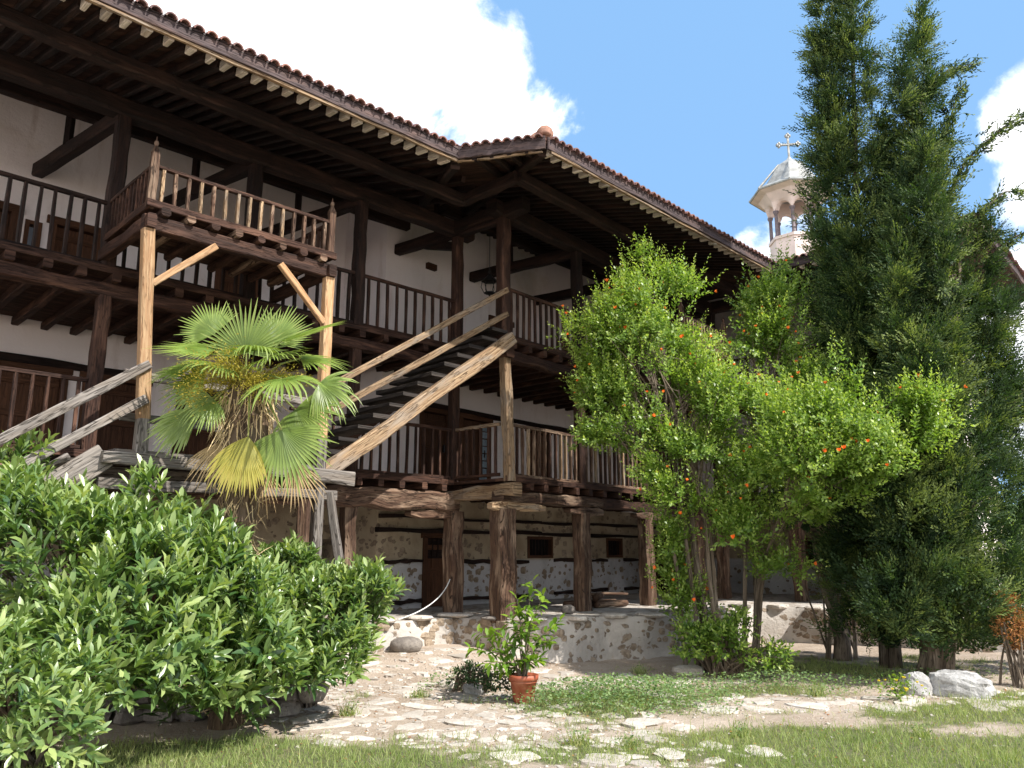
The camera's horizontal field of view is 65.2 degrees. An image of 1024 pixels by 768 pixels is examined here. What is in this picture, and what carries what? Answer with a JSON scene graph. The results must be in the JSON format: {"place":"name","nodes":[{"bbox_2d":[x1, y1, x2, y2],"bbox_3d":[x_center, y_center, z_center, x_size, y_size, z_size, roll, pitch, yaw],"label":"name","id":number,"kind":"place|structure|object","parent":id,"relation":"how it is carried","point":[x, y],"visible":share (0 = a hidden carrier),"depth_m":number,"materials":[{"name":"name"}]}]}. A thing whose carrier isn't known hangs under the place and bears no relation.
{"place":"outdoors","nodes":[
{"label":"outdoors","id":0,"kind":"place"},
{"bbox_2d":[0,572,1023,767],"bbox_3d":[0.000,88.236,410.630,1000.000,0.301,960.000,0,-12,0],"label":"ground","id":1,"kind":"structure","parent":0,"point":[176,729],"depth_m":7.72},
{"bbox_2d":[0,599,125,767],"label":"laurel bush","id":2,"kind":"object","parent":1,"relation":"on","point":[47,678],"visible":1,"depth_m":4.79,"materials":[{"name":"green plant"}]},
{"bbox_2d":[0,360,151,523],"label":"timber staircase","id":3,"kind":"structure","parent":1,"relation":"on","point":[75,467],"depth_m":8.06,"materials":[{"name":"grey wood"}]},
{"bbox_2d":[0,428,311,731],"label":"laurel bush","id":4,"kind":"object","parent":1,"relation":"on","point":[99,531],"visible":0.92,"depth_m":6.50,"materials":[{"name":"green plant"}]},
{"bbox_2d":[16,680,329,727],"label":"garden wall","id":5,"kind":"structure","parent":1,"relation":"on","point":[290,706],"depth_m":7.76,"materials":[{"name":"grey stone"}]},
{"bbox_2d":[89,369,355,684],"bbox_3d":[-3.588,1.739,9.517,3.010,3.330,1.545,11,-16,-43],"label":"stair landing","id":6,"kind":"object","parent":1,"relation":"on","point":[109,478],"visible":0.26,"depth_m":9.45,"materials":[{"name":"grey wood"}]},
{"bbox_2d":[275,287,516,487],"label":"timber staircase","id":7,"kind":"structure","parent":6,"relation":"on","point":[408,402],"depth_m":11.55,"materials":[{"name":"brown wood"}]},
{"bbox_2d":[0,0,483,653],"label":"gallery house","id":8,"kind":"structure","parent":1,"relation":"on","point":[162,174],"depth_m":11.14,"materials":[{"name":"paint"}]},
{"bbox_2d":[0,200,19,240],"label":"door","id":9,"kind":"structure","parent":8,"relation":"in","point":[13,211],"depth_m":11.84,"materials":[{"name":"brown wood"}]},
{"bbox_2d":[22,219,42,246],"bbox_3d":[-7.257,-1.886,11.999,0.230,1.150,0.160,11,-16,-43],"label":"window","id":10,"kind":"structure","parent":8,"relation":"in","point":[29,224],"depth_m":12.06,"materials":[{"name":"brown wood"}]},
{"bbox_2d":[0,360,73,441],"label":"door","id":11,"kind":"structure","parent":8,"relation":"in","point":[23,385],"depth_m":11.73,"materials":[{"name":"brown wood"}]},
{"bbox_2d":[47,214,100,260],"bbox_3d":[-6.812,-1.720,12.375,0.870,1.620,0.170,11,-16,-43],"label":"door","id":12,"kind":"structure","parent":8,"relation":"in","point":[59,223],"depth_m":12.46,"materials":[{"name":"brown wood"}]},
{"bbox_2d":[75,371,152,450],"bbox_3d":[-6.238,0.632,12.455,1.080,1.590,0.170,11,-16,-43],"label":"door","id":13,"kind":"structure","parent":8,"relation":"in","point":[119,434],"depth_m":12.52,"materials":[{"name":"brown wood"}]},
{"bbox_2d":[138,539,178,609],"bbox_3d":[-5.596,3.144,12.541,1.000,1.630,0.170,11,-16,-43],"label":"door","id":14,"kind":"structure","parent":8,"relation":"in","point":[148,589],"depth_m":12.52,"materials":[{"name":"brown wood"}]},
{"bbox_2d":[172,387,227,455],"bbox_3d":[-5.229,0.837,13.426,1.030,1.590,0.170,11,-16,-43],"label":"door","id":15,"kind":"structure","parent":8,"relation":"in","point":[195,444],"depth_m":13.40,"materials":[{"name":"brown wood"}]},
{"bbox_2d":[214,268,257,297],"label":"door","id":16,"kind":"structure","parent":8,"relation":"in","point":[229,281],"depth_m":14.19,"materials":[{"name":"brown wood"}]},
{"bbox_2d":[398,579,449,619],"bbox_3d":[-1.322,3.325,12.386,0.082,0.573,1.110,-10,-15,38],"label":"rope","id":17,"kind":"object","parent":8,"relation":"hanging from","point":[426,606],"visible":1,"depth_m":12.31,"materials":[{"name":"white fabric"}]},
{"bbox_2d":[143,298,361,731],"bbox_3d":[-2.673,1.182,8.023,2.315,4.444,1.894,0,-12,0],"label":"palm tree","id":18,"kind":"object","parent":1,"relation":"on","point":[248,450],"visible":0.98,"depth_m":7.93,"materials":[{"name":"green plant"}]},
{"bbox_2d":[145,528,410,707],"bbox_3d":[-2.316,2.311,7.702,1.840,1.890,2.238,-9,-15,37],"label":"laurel bush","id":19,"kind":"object","parent":1,"relation":"on","point":[352,599],"visible":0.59,"depth_m":7.72,"materials":[{"name":"green plant"}]},
{"bbox_2d":[333,699,364,716],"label":"weed tuft","id":20,"kind":"object","parent":1,"relation":"on","point":[344,712],"visible":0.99,"depth_m":7.98,"materials":[{"name":"green plant"}]},
{"bbox_2d":[390,636,422,652],"bbox_3d":[-1.508,3.750,11.473,0.465,0.243,0.434,0,-12,0],"label":"boulder","id":21,"kind":"object","parent":1,"relation":"on","point":[408,644],"visible":0.84,"depth_m":11.31,"materials":[{"name":"grey stone"}]},
{"bbox_2d":[409,686,432,697],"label":"weed tuft","id":22,"kind":"object","parent":1,"relation":"on","point":[418,695],"visible":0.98,"depth_m":9.02,"materials":[{"name":"green plant"}]},
{"bbox_2d":[438,679,454,687],"bbox_3d":[-0.775,3.644,9.701,0.234,0.126,0.172,-4,-13,18],"label":"stone","id":23,"kind":"object","parent":1,"relation":"on","point":[443,681],"visible":0.46,"depth_m":9.63,"materials":[{"name":"grey stone"}]},
{"bbox_2d":[462,683,483,694],"bbox_3d":[-0.458,3.590,9.357,0.261,0.166,0.182,0,-12,0],"label":"rock","id":24,"kind":"object","parent":1,"relation":"on","point":[470,688],"visible":0.56,"depth_m":9.29,"materials":[{"name":"grey stone"}]},
{"bbox_2d":[446,659,511,692],"bbox_3d":[-0.349,3.404,9.278,0.996,0.401,0.649,-8,-14,33],"label":"weed clump","id":25,"kind":"object","parent":1,"relation":"on","point":[470,674],"visible":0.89,"depth_m":9.21,"materials":[{"name":"green plant"}]},
{"bbox_2d":[0,653,1023,767],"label":"grass","id":26,"kind":"structure","parent":1,"relation":"on","point":[234,762],"depth_m":6.68,"materials":[{"name":"green plant"}]},
{"bbox_2d":[0,591,1023,694],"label":"terrace","id":27,"kind":"structure","parent":1,"relation":"on","point":[633,629],"depth_m":12.49,"materials":[{"name":"stone"}]},
{"bbox_2d":[561,605,574,613],"bbox_3d":[0.896,3.619,12.828,0.217,0.159,0.194,8,-14,-33],"label":"stone block","id":28,"kind":"object","parent":27,"relation":"on","point":[567,609],"depth_m":12.76,"materials":[{"name":"grey stone"}]},
{"bbox_2d":[563,599,615,606],"bbox_3d":[1.433,4.000,14.572,1.302,0.147,0.142,10,-16,-40],"label":"log","id":29,"kind":"object","parent":27,"relation":"on","point":[570,602],"visible":0.23,"depth_m":14.19,"materials":[{"name":"brown wood"}]},
{"bbox_2d":[593,600,628,607],"bbox_3d":[1.820,4.016,14.630,0.147,0.138,0.903,-12,-17,43],"label":"log","id":30,"kind":"object","parent":27,"relation":"on","point":[604,603],"visible":1,"depth_m":14.51,"materials":[{"name":"brown wood"}]},
{"bbox_2d":[592,592,603,601],"bbox_3d":[1.577,3.878,14.607,0.139,0.145,0.704,-3,-12,13],"label":"log","id":31,"kind":"object","parent":30,"relation":"on","point":[596,597],"visible":1,"depth_m":14.29,"materials":[{"name":"brown wood"}]},
{"bbox_2d":[591,592,627,595],"bbox_3d":[1.723,3.939,15.004,1.001,0.074,0.058,4,-13,-19],"label":"log","id":32,"kind":"object","parent":30,"relation":"on","point":[615,593],"visible":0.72,"depth_m":15.05,"materials":[{"name":"brown wood"}]},
{"bbox_2d":[666,213,1023,601],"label":"gallery house","id":33,"kind":"structure","parent":27,"relation":"on","point":[729,567],"depth_m":19.09,"materials":[{"name":"paint"}]},
{"bbox_2d":[805,538,824,565],"bbox_3d":[7.426,3.998,19.052,0.800,0.650,0.160,-10,-16,40],"label":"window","id":34,"kind":"structure","parent":33,"relation":"in","point":[809,542],"depth_m":19.25,"materials":[{"name":"brown wood"}]},
{"bbox_2d":[464,574,564,703],"bbox_3d":[0.028,2.792,8.822,1.145,1.356,0.681,0,-12,0],"label":"potted plant","id":35,"kind":"object","parent":1,"relation":"on","point":[522,680],"visible":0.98,"depth_m":8.78,"materials":[{"name":"green plant"}]},
{"bbox_2d":[321,125,775,622],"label":"gallery house","id":36,"kind":"structure","parent":1,"relation":"on","point":[549,216],"depth_m":14.89,"materials":[{"name":"paint"}]},
{"bbox_2d":[421,533,442,607],"bbox_3d":[-1.427,3.526,14.978,0.170,1.490,0.860,-10,-16,40],"label":"door","id":37,"kind":"structure","parent":36,"relation":"in","point":[432,568],"depth_m":14.90,"materials":[{"name":"brown wood"}]},
{"bbox_2d":[418,407,447,475],"bbox_3d":[-1.512,1.246,15.406,0.170,1.610,0.930,-10,-16,40],"label":"door","id":38,"kind":"structure","parent":36,"relation":"in","point":[436,417],"depth_m":15.45,"materials":[{"name":"brown wood"}]},
{"bbox_2d":[458,412,492,480],"bbox_3d":[-0.788,1.418,16.223,0.170,1.610,1.020,-10,-16,40],"label":"door","id":39,"kind":"structure","parent":36,"relation":"in","point":[465,420],"depth_m":16.24,"materials":[{"name":"brown wood"}]},
{"bbox_2d":[481,243,495,295],"bbox_3d":[-0.394,-2.095,14.138,0.313,1.158,0.273,0,-12,0],"label":"lantern","id":40,"kind":"object","parent":36,"relation":"hanging from","point":[489,279],"visible":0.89,"depth_m":14.05,"materials":[{"name":"metal"}]},
{"bbox_2d":[488,315,514,337],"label":"door","id":41,"kind":"structure","parent":36,"relation":"in","point":[490,317],"depth_m":17.13,"materials":[{"name":"brown wood"}]},
{"bbox_2d":[525,425,551,476],"bbox_3d":[0.550,1.756,17.725,0.170,1.570,0.900,-10,-16,40],"label":"door","id":42,"kind":"structure","parent":36,"relation":"in","point":[526,425],"depth_m":17.84,"materials":[{"name":"brown wood"}]},
{"bbox_2d":[527,536,552,557],"bbox_3d":[0.564,3.543,17.356,0.160,0.460,0.870,-10,-16,40],"label":"window","id":43,"kind":"structure","parent":36,"relation":"in","point":[537,546],"depth_m":17.41,"materials":[{"name":"brown wood"}]},
{"bbox_2d":[606,538,622,557],"bbox_3d":[2.440,3.989,19.468,0.160,0.460,0.690,-10,-16,40],"label":"window","id":44,"kind":"structure","parent":36,"relation":"in","point":[614,546],"depth_m":19.52,"materials":[{"name":"brown wood"}]},
{"bbox_2d":[654,538,673,591],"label":"door","id":45,"kind":"structure","parent":36,"relation":"in","point":[657,574],"depth_m":20.90,"materials":[{"name":"brown wood"}]},
{"bbox_2d":[112,649,1022,767],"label":"leaf litter","id":46,"kind":"object","parent":1,"relation":"on","point":[583,716],"visible":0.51,"depth_m":7.70,"materials":[{"name":"brown plant"}]},
{"bbox_2d":[551,727,592,747],"bbox_3d":[0.555,2.986,6.807,0.357,0.185,0.337,10,-15,-38],"label":"weed tuft","id":47,"kind":"object","parent":1,"relation":"on","point":[574,735],"visible":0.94,"depth_m":6.78,"materials":[{"name":"green plant"}]},
{"bbox_2d":[123,650,1023,767],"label":"pebbles","id":48,"kind":"object","parent":1,"relation":"on","point":[534,739],"visible":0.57,"depth_m":7.91,"materials":[{"name":"stone"}]},
{"bbox_2d":[615,732,649,751],"bbox_3d":[0.987,2.968,6.692,0.351,0.164,0.274,4,-13,-20],"label":"weed tuft","id":49,"kind":"object","parent":1,"relation":"on","point":[635,745],"visible":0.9,"depth_m":6.69,"materials":[{"name":"green plant"}]},
{"bbox_2d":[630,662,652,674],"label":"weed tuft","id":50,"kind":"object","parent":1,"relation":"on","point":[638,670],"visible":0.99,"depth_m":10.87,"materials":[{"name":"green plant"}]},
{"bbox_2d":[271,647,1023,767],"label":"paving stones","id":51,"kind":"object","parent":1,"relation":"on","point":[512,720],"visible":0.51,"depth_m":8.01,"materials":[{"name":"beige stone"}]},
{"bbox_2d":[545,229,783,670],"bbox_3d":[2.292,0.740,11.828,3.580,6.727,2.238,0,-12,0],"label":"pomegranate tree","id":52,"kind":"object","parent":1,"relation":"on","point":[640,323],"visible":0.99,"depth_m":11.66,"materials":[{"name":"green plant"}]},
{"bbox_2d":[671,665,704,675],"bbox_3d":[2.390,3.913,10.876,0.444,0.178,0.237,-5,-13,21],"label":"stone","id":53,"kind":"object","parent":1,"relation":"on","point":[687,669],"visible":0.62,"depth_m":10.80,"materials":[{"name":"grey stone"}]},
{"bbox_2d":[396,665,1023,716],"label":"clover","id":54,"kind":"object","parent":1,"relation":"on","point":[670,686],"visible":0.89,"depth_m":8.86,"materials":[{"name":"green plant"}]},
{"bbox_2d":[667,603,799,677],"bbox_3d":[2.883,3.363,10.485,1.701,0.980,0.966,0,-12,0],"label":"young shrub","id":55,"kind":"object","parent":1,"relation":"on","point":[719,647],"visible":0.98,"depth_m":10.41,"materials":[{"name":"green plant"}]},
{"bbox_2d":[727,720,756,738],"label":"weed tuft","id":56,"kind":"object","parent":1,"relation":"on","point":[741,729],"visible":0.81,"depth_m":7.15,"materials":[{"name":"green plant"}]},
{"bbox_2d":[749,133,832,260],"bbox_3d":[11.674,-1.336,31.966,3.258,19.025,3.258,0,-12,0],"label":"belfry","id":57,"kind":"object","parent":1,"relation":"on","point":[771,198],"visible":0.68,"depth_m":32.67,"materials":[{"name":"paint"}]},
{"bbox_2d":[797,677,829,697],"bbox_3d":[3.433,3.427,9.063,0.417,0.258,0.388,0,-12,0],"label":"weed tuft","id":58,"kind":"object","parent":1,"relation":"on","point":[816,694],"visible":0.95,"depth_m":9.03,"materials":[{"name":"green plant"}]},
{"bbox_2d":[674,234,980,664],"bbox_3d":[3.942,0.501,11.076,3.034,6.886,4.168,4,-12,-17],"label":"pomegranate tree","id":59,"kind":"object","parent":1,"relation":"on","point":[814,397],"visible":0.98,"depth_m":10.39,"materials":[{"name":"green plant"}]},
{"bbox_2d":[782,0,916,668],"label":"cypress tree","id":60,"kind":"object","parent":1,"relation":"on","point":[834,157],"visible":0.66,"depth_m":12.54,"materials":[{"name":"green plant"}]},
{"bbox_2d":[871,670,929,702],"bbox_3d":[4.311,3.350,8.863,0.614,0.318,0.411,0,-12,0],"label":"wildflower","id":61,"kind":"object","parent":1,"relation":"on","point":[901,693],"visible":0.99,"depth_m":8.83,"materials":[{"name":"green plant"}]},
{"bbox_2d":[899,671,933,695],"bbox_3d":[4.709,3.530,9.334,0.345,0.355,0.371,0,-12,0],"label":"rock","id":62,"kind":"object","parent":1,"relation":"on","point":[923,679],"visible":0.5,"depth_m":9.20,"materials":[{"name":"grey stone"}]},
{"bbox_2d":[902,721,939,738],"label":"weed tuft","id":63,"kind":"object","parent":1,"relation":"on","point":[920,732],"visible":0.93,"depth_m":7.15,"materials":[{"name":"green plant"}]},
{"bbox_2d":[819,0,1023,675],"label":"cypress tree","id":64,"kind":"object","parent":1,"relation":"on","point":[938,565],"visible":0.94,"depth_m":10.80,"materials":[{"name":"green plant"}]},
{"bbox_2d":[928,669,996,698],"bbox_3d":[5.144,3.500,9.218,0.747,0.370,0.454,-8,-14,34],"label":"rock","id":65,"kind":"object","parent":1,"relation":"on","point":[956,683],"visible":0.59,"depth_m":9.08,"materials":[{"name":"grey stone"}]},
{"bbox_2d":[989,590,1023,688],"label":"dry conifer","id":66,"kind":"object","parent":1,"relation":"on","point":[1016,669],"visible":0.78,"depth_m":9.73,"materials":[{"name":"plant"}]},
{"bbox_2d":[1001,437,1023,598],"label":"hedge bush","id":67,"kind":"object","parent":1,"relation":"on","point":[1010,516],"visible":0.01,"depth_m":17.48,"materials":[{"name":"green plant"}]},
{"bbox_2d":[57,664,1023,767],"bbox_3d":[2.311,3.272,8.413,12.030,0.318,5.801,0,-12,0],"label":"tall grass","id":68,"kind":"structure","parent":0,"point":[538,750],"depth_m":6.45,"materials":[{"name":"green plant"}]},
{"bbox_2d":[134,0,1023,503],"label":"sky","id":69,"kind":"structure","parent":0,"point":[691,101],"materials":[{"name":"blue"}]},
{"bbox_2d":[758,475,858,660],"bbox_3d":[5.210,2.536,12.951,2.452,3.625,1.446,0,-12,0],"label":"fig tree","id":70,"kind":"object","parent":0,"point":[843,644],"visible":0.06,"depth_m":12.40,"materials":[{"name":"green plant"}]},
{"bbox_2d":[1006,504,1023,554],"bbox_3d":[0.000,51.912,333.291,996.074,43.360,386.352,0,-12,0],"label":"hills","id":71,"kind":"structure","parent":0,"point":[1010,523],"depth_m":370.88,"materials":[{"name":"green plant"}]}
]}

